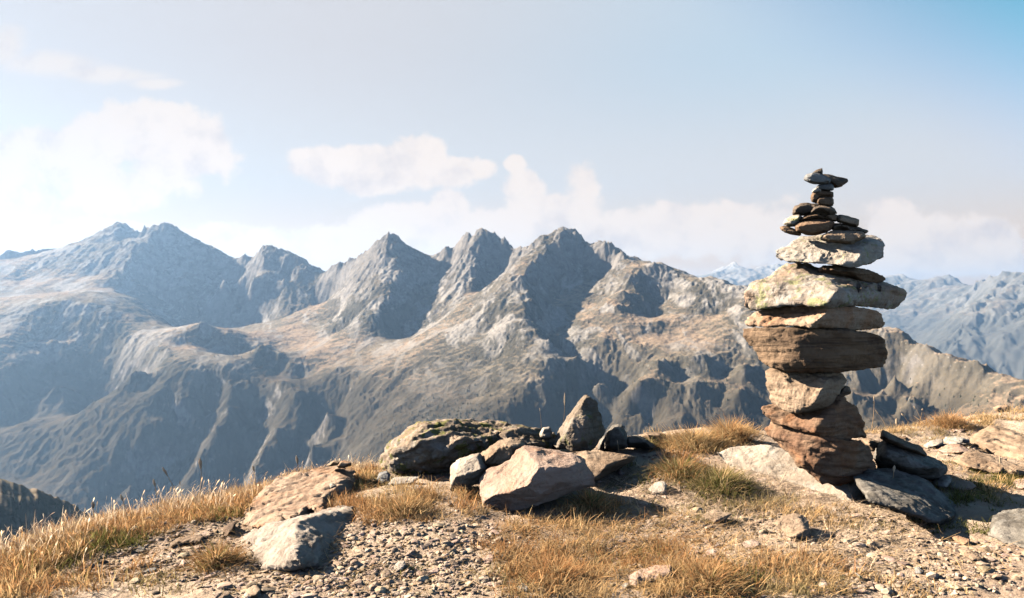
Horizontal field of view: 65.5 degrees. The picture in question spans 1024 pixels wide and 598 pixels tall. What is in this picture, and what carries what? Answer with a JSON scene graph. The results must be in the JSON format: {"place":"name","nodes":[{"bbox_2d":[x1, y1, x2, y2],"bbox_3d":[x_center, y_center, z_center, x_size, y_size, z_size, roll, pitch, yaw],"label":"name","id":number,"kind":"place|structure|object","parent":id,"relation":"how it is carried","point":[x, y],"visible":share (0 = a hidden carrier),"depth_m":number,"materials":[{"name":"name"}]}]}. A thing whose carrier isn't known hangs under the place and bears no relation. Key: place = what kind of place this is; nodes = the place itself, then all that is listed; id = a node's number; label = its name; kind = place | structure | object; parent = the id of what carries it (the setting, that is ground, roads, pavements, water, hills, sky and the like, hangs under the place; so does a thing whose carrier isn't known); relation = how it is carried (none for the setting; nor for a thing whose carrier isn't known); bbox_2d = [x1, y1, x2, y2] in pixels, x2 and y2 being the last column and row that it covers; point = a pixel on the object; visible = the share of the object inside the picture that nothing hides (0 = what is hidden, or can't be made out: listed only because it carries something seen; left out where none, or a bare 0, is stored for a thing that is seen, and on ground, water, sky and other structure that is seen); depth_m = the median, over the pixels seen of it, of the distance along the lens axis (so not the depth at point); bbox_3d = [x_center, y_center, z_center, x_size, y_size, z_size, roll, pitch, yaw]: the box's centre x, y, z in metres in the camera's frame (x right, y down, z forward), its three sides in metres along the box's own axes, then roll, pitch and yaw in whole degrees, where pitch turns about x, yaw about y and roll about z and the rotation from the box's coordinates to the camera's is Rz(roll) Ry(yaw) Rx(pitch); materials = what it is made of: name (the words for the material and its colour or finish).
{"place":"outdoors","nodes":[
{"label":"outdoors","id":0,"kind":"place"},
{"bbox_2d":[0,454,380,566],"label":"seed head grass","id":1,"kind":"structure","parent":0,"point":[35,524],"depth_m":2.92,"materials":[{"name":"beige plant"}]},
{"bbox_2d":[0,222,1023,543],"bbox_3d":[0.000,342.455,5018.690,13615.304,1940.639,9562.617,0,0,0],"label":"mountains","id":2,"kind":"structure","parent":0,"point":[116,378],"depth_m":3622.89,"materials":[{"name":"grey stone"}]},
{"bbox_2d":[14,347,1009,508],"bbox_3d":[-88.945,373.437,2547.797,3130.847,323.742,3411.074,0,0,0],"label":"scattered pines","id":3,"kind":"object","parent":2,"relation":"on","point":[467,416],"visible":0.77,"depth_m":2954.93,"materials":[{"name":"green plant"}]},
{"bbox_2d":[0,401,1023,597],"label":"grass","id":4,"kind":"structure","parent":0,"point":[11,566],"depth_m":2.42,"materials":[{"name":"beige plant"}]},
{"bbox_2d":[0,0,1023,284],"label":"sky","id":5,"kind":"structure","parent":0,"point":[684,135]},
{"bbox_2d":[2,411,1023,597],"bbox_3d":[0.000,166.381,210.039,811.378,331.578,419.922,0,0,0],"label":"ground","id":6,"kind":"structure","parent":0,"point":[978,511],"depth_m":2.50,"materials":[{"name":"beige gravel"}]},
{"bbox_2d":[91,501,94,518],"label":"grass stalk","id":7,"kind":"object","parent":6,"relation":"on","point":[93,504],"depth_m":2.98,"materials":[{"name":"brown plant"}]},
{"bbox_2d":[120,494,127,519],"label":"grass stalk","id":8,"kind":"object","parent":6,"relation":"on","point":[121,497],"depth_m":2.78,"materials":[{"name":"brown plant"}]},
{"bbox_2d":[135,545,144,552],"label":"stone","id":9,"kind":"object","parent":6,"relation":"on","point":[140,549],"visible":0.98,"depth_m":2.46,"materials":[{"name":"grey stone"}]},
{"bbox_2d":[144,567,157,572],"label":"flat stone","id":10,"kind":"object","parent":6,"relation":"on","point":[149,571],"visible":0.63,"depth_m":2.26,"materials":[{"name":"grey stone"}]},
{"bbox_2d":[153,479,157,509],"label":"grass stalk","id":11,"kind":"object","parent":6,"relation":"on","point":[154,483],"depth_m":3.00,"materials":[{"name":"brown plant"}]},
{"bbox_2d":[164,528,176,533],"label":"stone","id":12,"kind":"object","parent":6,"relation":"on","point":[174,530],"visible":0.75,"depth_m":2.62,"materials":[{"name":"beige stone"}]},
{"bbox_2d":[170,535,203,547],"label":"flat stone","id":13,"kind":"object","parent":6,"relation":"on","point":[189,539],"visible":0.91,"depth_m":2.50,"materials":[{"name":"beige stone"}]},
{"bbox_2d":[198,459,201,492],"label":"grass stalk","id":14,"kind":"object","parent":6,"relation":"on","point":[200,463],"depth_m":3.39,"materials":[{"name":"brown plant"}]},
{"bbox_2d":[163,535,257,576],"bbox_3d":[-0.858,0.745,2.282,0.310,0.138,0.264,0,0,0],"label":"grass tussock","id":15,"kind":"object","parent":6,"relation":"on","point":[211,557],"depth_m":2.27,"materials":[{"name":"beige plant"}]},
{"bbox_2d":[223,522,235,536],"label":"stone","id":16,"kind":"object","parent":6,"relation":"on","point":[229,528],"visible":0.96,"depth_m":2.61,"materials":[{"name":"beige stone"}]},
{"bbox_2d":[245,585,259,597],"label":"stone","id":17,"kind":"object","parent":6,"relation":"on","point":[253,591],"visible":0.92,"depth_m":1.97,"materials":[{"name":"beige stone"}]},
{"bbox_2d":[240,505,354,571],"bbox_3d":[-0.630,0.758,2.469,0.379,0.190,0.732,0,0,-25],"label":"boulder","id":18,"kind":"object","parent":6,"relation":"on","point":[296,543],"visible":0.77,"depth_m":2.33,"materials":[{"name":"grey stone"}]},
{"bbox_2d":[242,466,355,528],"bbox_3d":[-0.807,0.775,2.991,0.396,0.180,0.887,0,0,0],"label":"rock outcrop","id":19,"kind":"object","parent":6,"relation":"on","point":[291,495],"visible":0.67,"depth_m":2.93,"materials":[{"name":"beige stone"}]},
{"bbox_2d":[327,460,339,465],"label":"stone","id":20,"kind":"object","parent":19,"relation":"on","point":[333,463],"visible":0.94,"depth_m":3.17,"materials":[{"name":"beige stone"}]},
{"bbox_2d":[337,460,351,467],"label":"stone","id":21,"kind":"object","parent":19,"relation":"on","point":[343,464],"visible":1,"depth_m":3.15,"materials":[{"name":"beige stone"}]},
{"bbox_2d":[377,471,389,483],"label":"stone","id":22,"kind":"object","parent":6,"relation":"on","point":[384,475],"visible":0.89,"depth_m":3.14,"materials":[{"name":"grey stone"}]},
{"bbox_2d":[394,560,405,570],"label":"stone","id":23,"kind":"object","parent":6,"relation":"on","point":[400,564],"visible":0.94,"depth_m":2.16,"materials":[{"name":"beige stone"}]},
{"bbox_2d":[388,476,419,485],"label":"stone","id":24,"kind":"object","parent":6,"relation":"on","point":[406,479],"visible":0.81,"depth_m":3.06,"materials":[{"name":"beige stone"}]},
{"bbox_2d":[358,488,452,529],"bbox_3d":[-0.359,0.694,2.641,0.351,0.118,0.396,0,0,0],"label":"grass tussock","id":25,"kind":"object","parent":6,"relation":"on","point":[401,506],"depth_m":2.63,"materials":[{"name":"beige plant"}]},
{"bbox_2d":[450,453,486,491],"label":"stone","id":26,"kind":"object","parent":6,"relation":"on","point":[467,471],"visible":0.9,"depth_m":2.87,"materials":[{"name":"grey stone"}]},
{"bbox_2d":[378,418,559,474],"bbox_3d":[-0.190,0.665,3.493,0.806,0.311,0.731,0,0,0],"label":"boulder","id":27,"kind":"object","parent":6,"relation":"on","point":[437,446],"visible":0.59,"depth_m":3.23,"materials":[{"name":"stone"}]},
{"bbox_2d":[539,427,551,439],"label":"stone","id":28,"kind":"object","parent":27,"relation":"on","point":[545,433],"visible":1,"depth_m":3.39,"materials":[{"name":"grey stone"}]},
{"bbox_2d":[480,437,524,469],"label":"rock","id":29,"kind":"object","parent":6,"relation":"on","point":[499,452],"visible":0.62,"depth_m":2.90,"materials":[{"name":"grey stone"}]},
{"bbox_2d":[479,445,594,512],"bbox_3d":[0.088,0.643,2.831,0.409,0.231,0.403,0,0,0],"label":"boulder","id":30,"kind":"object","parent":6,"relation":"on","point":[525,477],"visible":0.98,"depth_m":2.72,"materials":[{"name":"stone"}]},
{"bbox_2d":[485,549,633,597],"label":"grass tussock","id":31,"kind":"object","parent":6,"relation":"on","point":[573,573],"depth_m":2.09,"materials":[{"name":"beige plant"}]},
{"bbox_2d":[553,394,605,451],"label":"standing stone","id":32,"kind":"object","parent":6,"relation":"on","point":[581,428],"visible":1,"depth_m":3.32,"materials":[{"name":"grey stone"}]},
{"bbox_2d":[547,478,629,516],"bbox_3d":[0.292,0.712,2.763,0.353,0.159,0.294,0,0,35],"label":"grass tussock","id":33,"kind":"object","parent":6,"relation":"on","point":[591,500],"depth_m":2.75,"materials":[{"name":"plant"}]},
{"bbox_2d":[598,434,605,449],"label":"stone","id":34,"kind":"object","parent":6,"relation":"on","point":[602,440],"visible":0.68,"depth_m":3.56,"materials":[{"name":"grey stone"}]},
{"bbox_2d":[571,451,637,481],"bbox_3d":[0.361,0.685,3.213,0.299,0.152,0.404,0,0,0],"label":"rock slab","id":35,"kind":"object","parent":6,"relation":"on","point":[601,464],"visible":0.59,"depth_m":3.14,"materials":[{"name":"beige stone"}]},
{"bbox_2d":[604,424,627,450],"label":"stone","id":36,"kind":"object","parent":6,"relation":"on","point":[615,433],"visible":0.99,"depth_m":3.49,"materials":[{"name":"grey stone"}]},
{"bbox_2d":[627,435,656,449],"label":"stone","id":37,"kind":"object","parent":6,"relation":"on","point":[633,441],"visible":0.91,"depth_m":3.55,"materials":[{"name":"grey stone"}]},
{"bbox_2d":[628,565,672,585],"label":"stone","id":38,"kind":"object","parent":6,"relation":"on","point":[641,578],"visible":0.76,"depth_m":2.06,"materials":[{"name":"beige stone"}]},
{"bbox_2d":[640,434,667,448],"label":"grass tussock","id":39,"kind":"object","parent":6,"relation":"on","point":[654,443],"depth_m":3.63,"materials":[{"name":"brown plant"}]},
{"bbox_2d":[641,432,671,445],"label":"stone","id":40,"kind":"object","parent":6,"relation":"on","point":[648,435],"visible":0.41,"depth_m":3.66,"materials":[{"name":"beige stone"}]},
{"bbox_2d":[648,481,666,494],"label":"stone","id":41,"kind":"object","parent":6,"relation":"on","point":[659,487],"visible":0.97,"depth_m":2.94,"materials":[{"name":"beige stone"}]},
{"bbox_2d":[626,452,739,490],"bbox_3d":[0.698,0.679,3.116,0.559,0.172,0.464,0,0,0],"label":"grass tussock","id":42,"kind":"object","parent":6,"relation":"on","point":[676,467],"depth_m":3.10,"materials":[{"name":"plant"}]},
{"bbox_2d":[638,422,754,459],"bbox_3d":[0.836,0.653,3.596,0.646,0.190,0.668,0,0,0],"label":"grass tussock","id":43,"kind":"object","parent":6,"relation":"on","point":[701,441],"depth_m":3.56,"materials":[{"name":"beige plant"}]},
{"bbox_2d":[620,551,778,597],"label":"grass tussock","id":44,"kind":"object","parent":6,"relation":"on","point":[697,574],"depth_m":2.00,"materials":[{"name":"beige plant"}]},
{"bbox_2d":[702,510,731,522],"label":"stone","id":45,"kind":"object","parent":6,"relation":"on","point":[720,515],"visible":0.91,"depth_m":2.58,"materials":[{"name":"beige stone"}]},
{"bbox_2d":[666,457,788,504],"bbox_3d":[0.763,0.698,2.965,0.547,0.181,0.490,0,0,0],"label":"grass tussock","id":46,"kind":"object","parent":6,"relation":"on","point":[725,480],"depth_m":2.94,"materials":[{"name":"plant"}]},
{"bbox_2d":[697,413,773,445],"bbox_3d":[1.020,0.639,3.725,0.511,0.234,0.568,0,0,0],"label":"grass tussock","id":47,"kind":"object","parent":6,"relation":"on","point":[734,431],"depth_m":3.69,"materials":[{"name":"beige plant"}]},
{"bbox_2d":[742,540,759,548],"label":"stone","id":48,"kind":"object","parent":6,"relation":"on","point":[748,543],"visible":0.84,"depth_m":2.31,"materials":[{"name":"beige stone"}]},
{"bbox_2d":[717,444,863,500],"bbox_3d":[1.124,0.724,3.244,0.558,0.254,0.684,0,0,18],"label":"rock slab","id":49,"kind":"object","parent":6,"relation":"on","point":[770,460],"visible":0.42,"depth_m":3.15,"materials":[{"name":"beige stone"}]},
{"bbox_2d":[765,422,875,485],"bbox_3d":[1.237,0.585,3.076,0.549,0.251,0.345,0,0,-40],"label":"cairn stone","id":50,"kind":"object","parent":49,"relation":"on","point":[834,461],"visible":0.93,"depth_m":2.87,"materials":[{"name":"brown stone"}]},
{"bbox_2d":[761,396,866,438],"bbox_3d":[1.166,0.448,3.022,0.436,0.180,0.425,0,0,0],"label":"cairn stone","id":51,"kind":"object","parent":50,"relation":"on","point":[840,417],"visible":0.77,"depth_m":2.89,"materials":[{"name":"brown stone"}]},
{"bbox_2d":[765,368,846,413],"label":"cairn stone","id":52,"kind":"object","parent":51,"relation":"on","point":[795,393],"visible":0.93,"depth_m":2.89,"materials":[{"name":"beige stone"}]},
{"bbox_2d":[743,326,887,372],"bbox_3d":[1.159,0.185,2.998,0.575,0.178,0.391,0,0,0],"label":"cairn stone","id":53,"kind":"object","parent":52,"relation":"on","point":[795,349],"visible":1,"depth_m":2.84,"materials":[{"name":"brown stone"}]},
{"bbox_2d":[745,306,884,330],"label":"cairn stone","id":54,"kind":"object","parent":53,"relation":"on","point":[855,318],"visible":0.91,"depth_m":2.89,"materials":[{"name":"beige stone"}]},
{"bbox_2d":[744,263,906,310],"bbox_3d":[1.216,-0.046,3.098,0.681,0.184,0.461,0,0,-34],"label":"cairn stone","id":55,"kind":"object","parent":54,"relation":"on","point":[798,284],"visible":0.97,"depth_m":2.91,"materials":[{"name":"beige stone"}]},
{"bbox_2d":[776,234,884,267],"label":"cairn stone","id":56,"kind":"object","parent":55,"relation":"on","point":[868,249],"visible":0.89,"depth_m":2.94,"materials":[{"name":"grey stone"}]},
{"bbox_2d":[780,226,800,235],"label":"cairn stone","id":57,"kind":"object","parent":56,"relation":"on","point":[789,230],"visible":0.9,"depth_m":2.97,"materials":[{"name":"stone"}]},
{"bbox_2d":[783,215,801,226],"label":"cairn stone","id":58,"kind":"object","parent":57,"relation":"on","point":[792,221],"visible":0.96,"depth_m":2.97,"materials":[{"name":"beige stone"}]},
{"bbox_2d":[792,203,818,215],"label":"cairn stone","id":59,"kind":"object","parent":58,"relation":"on","point":[802,209],"visible":0.85,"depth_m":2.97,"materials":[{"name":"brown stone"}]},
{"bbox_2d":[810,190,833,202],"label":"cairn stone","id":60,"kind":"object","parent":59,"relation":"on","point":[817,195],"visible":0.78,"depth_m":2.97,"materials":[{"name":"brown stone"}]},
{"bbox_2d":[812,187,820,192],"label":"cairn stone","id":61,"kind":"object","parent":60,"relation":"on","point":[815,190],"visible":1,"depth_m":2.95,"materials":[{"name":"grey stone"}]},
{"bbox_2d":[816,183,833,190],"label":"cairn stone","id":62,"kind":"object","parent":60,"relation":"on","point":[828,187],"visible":0.88,"depth_m":2.96,"materials":[{"name":"grey stone"}]},
{"bbox_2d":[804,172,830,184],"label":"cairn stone","id":63,"kind":"object","parent":62,"relation":"on","point":[815,178],"visible":1,"depth_m":2.95,"materials":[{"name":"grey stone"}]},
{"bbox_2d":[813,168,822,173],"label":"cairn stone","id":64,"kind":"object","parent":63,"relation":"on","point":[820,171],"visible":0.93,"depth_m":2.98,"materials":[{"name":"stone"}]},
{"bbox_2d":[823,174,847,187],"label":"cairn stone","id":65,"kind":"object","parent":62,"relation":"on","point":[836,182],"visible":0.69,"depth_m":3.01,"materials":[{"name":"grey stone"}]},
{"bbox_2d":[794,219,834,235],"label":"cairn stone","id":66,"kind":"object","parent":56,"relation":"on","point":[814,227],"visible":1,"depth_m":2.92,"materials":[{"name":"brown stone"}]},
{"bbox_2d":[799,214,836,221],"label":"cairn stone","id":67,"kind":"object","parent":66,"relation":"on","point":[833,217],"visible":0.81,"depth_m":2.95,"materials":[{"name":"brown stone"}]},
{"bbox_2d":[810,206,836,214],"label":"cairn stone","id":68,"kind":"object","parent":67,"relation":"on","point":[827,210],"visible":1,"depth_m":2.94,"materials":[{"name":"stone"}]},
{"bbox_2d":[816,196,833,205],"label":"cairn stone","id":69,"kind":"object","parent":68,"relation":"on","point":[825,201],"visible":0.94,"depth_m":2.95,"materials":[{"name":"stone"}]},
{"bbox_2d":[820,230,865,244],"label":"cairn stone","id":70,"kind":"object","parent":56,"relation":"on","point":[850,237],"visible":1,"depth_m":2.87,"materials":[{"name":"stone"}]},
{"bbox_2d":[832,223,867,233],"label":"cairn stone","id":71,"kind":"object","parent":56,"relation":"on","point":[840,226],"visible":0.68,"depth_m":2.96,"materials":[{"name":"grey stone"}]},
{"bbox_2d":[837,215,858,226],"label":"cairn stone","id":72,"kind":"object","parent":71,"relation":"on","point":[848,220],"visible":1,"depth_m":2.96,"materials":[{"name":"grey stone"}]},
{"bbox_2d":[818,265,885,282],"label":"cairn stone","id":73,"kind":"object","parent":55,"relation":"on","point":[863,274],"visible":0.98,"depth_m":2.94,"materials":[{"name":"stone"}]},
{"bbox_2d":[837,386,850,396],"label":"cairn stone","id":74,"kind":"object","parent":51,"relation":"on","point":[845,390],"visible":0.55,"depth_m":3.02,"materials":[{"name":"grey stone"}]},
{"bbox_2d":[773,513,809,539],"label":"stone","id":75,"kind":"object","parent":6,"relation":"on","point":[794,525],"visible":1,"depth_m":2.42,"materials":[{"name":"beige stone"}]},
{"bbox_2d":[853,468,955,524],"bbox_3d":[1.378,0.721,2.800,0.322,0.195,0.648,0,0,30],"label":"rock slab","id":76,"kind":"object","parent":6,"relation":"on","point":[925,500],"visible":1,"depth_m":2.73,"materials":[{"name":"grey stone"}]},
{"bbox_2d":[873,440,947,480],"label":"boulder","id":77,"kind":"object","parent":6,"relation":"on","point":[889,455],"visible":0.85,"depth_m":3.04,"materials":[{"name":"grey stone"}]},
{"bbox_2d":[862,438,879,451],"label":"stone","id":78,"kind":"object","parent":77,"relation":"on","point":[871,443],"visible":0.71,"depth_m":3.18,"materials":[{"name":"beige stone"}]},
{"bbox_2d":[880,430,926,455],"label":"flat stone","id":79,"kind":"object","parent":77,"relation":"on","point":[892,439],"visible":0.95,"depth_m":3.06,"materials":[{"name":"grey stone"}]},
{"bbox_2d":[914,566,923,573],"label":"stone","id":80,"kind":"object","parent":6,"relation":"on","point":[918,571],"visible":0.91,"depth_m":2.14,"materials":[{"name":"grey stone"}]},
{"bbox_2d":[924,439,943,448],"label":"stone","id":81,"kind":"object","parent":6,"relation":"on","point":[934,443],"visible":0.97,"depth_m":3.96,"materials":[{"name":"grey stone"}]},
{"bbox_2d":[933,475,951,487],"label":"stone","id":82,"kind":"object","parent":6,"relation":"on","point":[944,481],"visible":0.94,"depth_m":3.08,"materials":[{"name":"grey stone"}]},
{"bbox_2d":[917,406,985,432],"bbox_3d":[2.458,0.691,4.429,0.394,0.177,0.441,0,0,0],"label":"grass tussock","id":83,"kind":"object","parent":6,"relation":"on","point":[948,421],"depth_m":4.43,"materials":[{"name":"beige plant"}]},
{"bbox_2d":[938,444,970,453],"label":"stone","id":84,"kind":"object","parent":6,"relation":"on","point":[955,448],"visible":0.89,"depth_m":3.81,"materials":[{"name":"beige stone"}]},
{"bbox_2d":[943,436,968,444],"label":"stone","id":85,"kind":"object","parent":6,"relation":"on","point":[952,440],"visible":0.67,"depth_m":4.07,"materials":[{"name":"grey stone"}]},
{"bbox_2d":[948,428,966,432],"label":"stone","id":86,"kind":"object","parent":6,"relation":"on","point":[957,430],"visible":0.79,"depth_m":4.34,"materials":[{"name":"beige stone"}]},
{"bbox_2d":[952,535,970,544],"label":"stone","id":87,"kind":"object","parent":6,"relation":"on","point":[960,539],"visible":0.91,"depth_m":2.45,"materials":[{"name":"beige stone"}]},
{"bbox_2d":[948,480,976,490],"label":"stone","id":88,"kind":"object","parent":6,"relation":"on","point":[971,485],"visible":0.84,"depth_m":3.04,"materials":[{"name":"grey stone"}]},
{"bbox_2d":[958,438,969,443],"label":"stone","id":89,"kind":"object","parent":6,"relation":"on","point":[964,440],"visible":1,"depth_m":3.92,"materials":[{"name":"grey stone"}]},
{"bbox_2d":[958,547,981,560],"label":"stone","id":90,"kind":"object","parent":6,"relation":"on","point":[968,553],"visible":1,"depth_m":2.24,"materials":[{"name":"beige stone"}]},
{"bbox_2d":[952,451,1023,475],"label":"rock slab","id":91,"kind":"object","parent":6,"relation":"on","point":[976,460],"visible":0.94,"depth_m":3.35,"materials":[{"name":"beige stone"}]},
{"bbox_2d":[970,426,1023,460],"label":"rock outcrop","id":92,"kind":"object","parent":6,"relation":"on","point":[999,440],"visible":0.84,"depth_m":3.99,"materials":[{"name":"beige stone"}]},
{"bbox_2d":[993,405,1009,412],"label":"stone","id":93,"kind":"object","parent":6,"relation":"on","point":[999,407],"visible":0.59,"depth_m":4.93,"materials":[{"name":"beige stone"}]},
{"bbox_2d":[988,507,1023,547],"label":"boulder","id":94,"kind":"object","parent":6,"relation":"on","point":[1006,526],"visible":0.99,"depth_m":2.48,"materials":[{"name":"grey stone"}]},
{"bbox_2d":[1013,479,1023,489],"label":"stone","id":95,"kind":"object","parent":6,"relation":"on","point":[1019,485],"visible":0.86,"depth_m":3.09,"materials":[{"name":"beige stone"}]},
{"bbox_2d":[696,261,1023,379],"bbox_3d":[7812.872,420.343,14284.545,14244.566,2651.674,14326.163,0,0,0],"label":"distant mountains","id":96,"kind":"structure","parent":0,"point":[981,321],"depth_m":12612.70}
]}

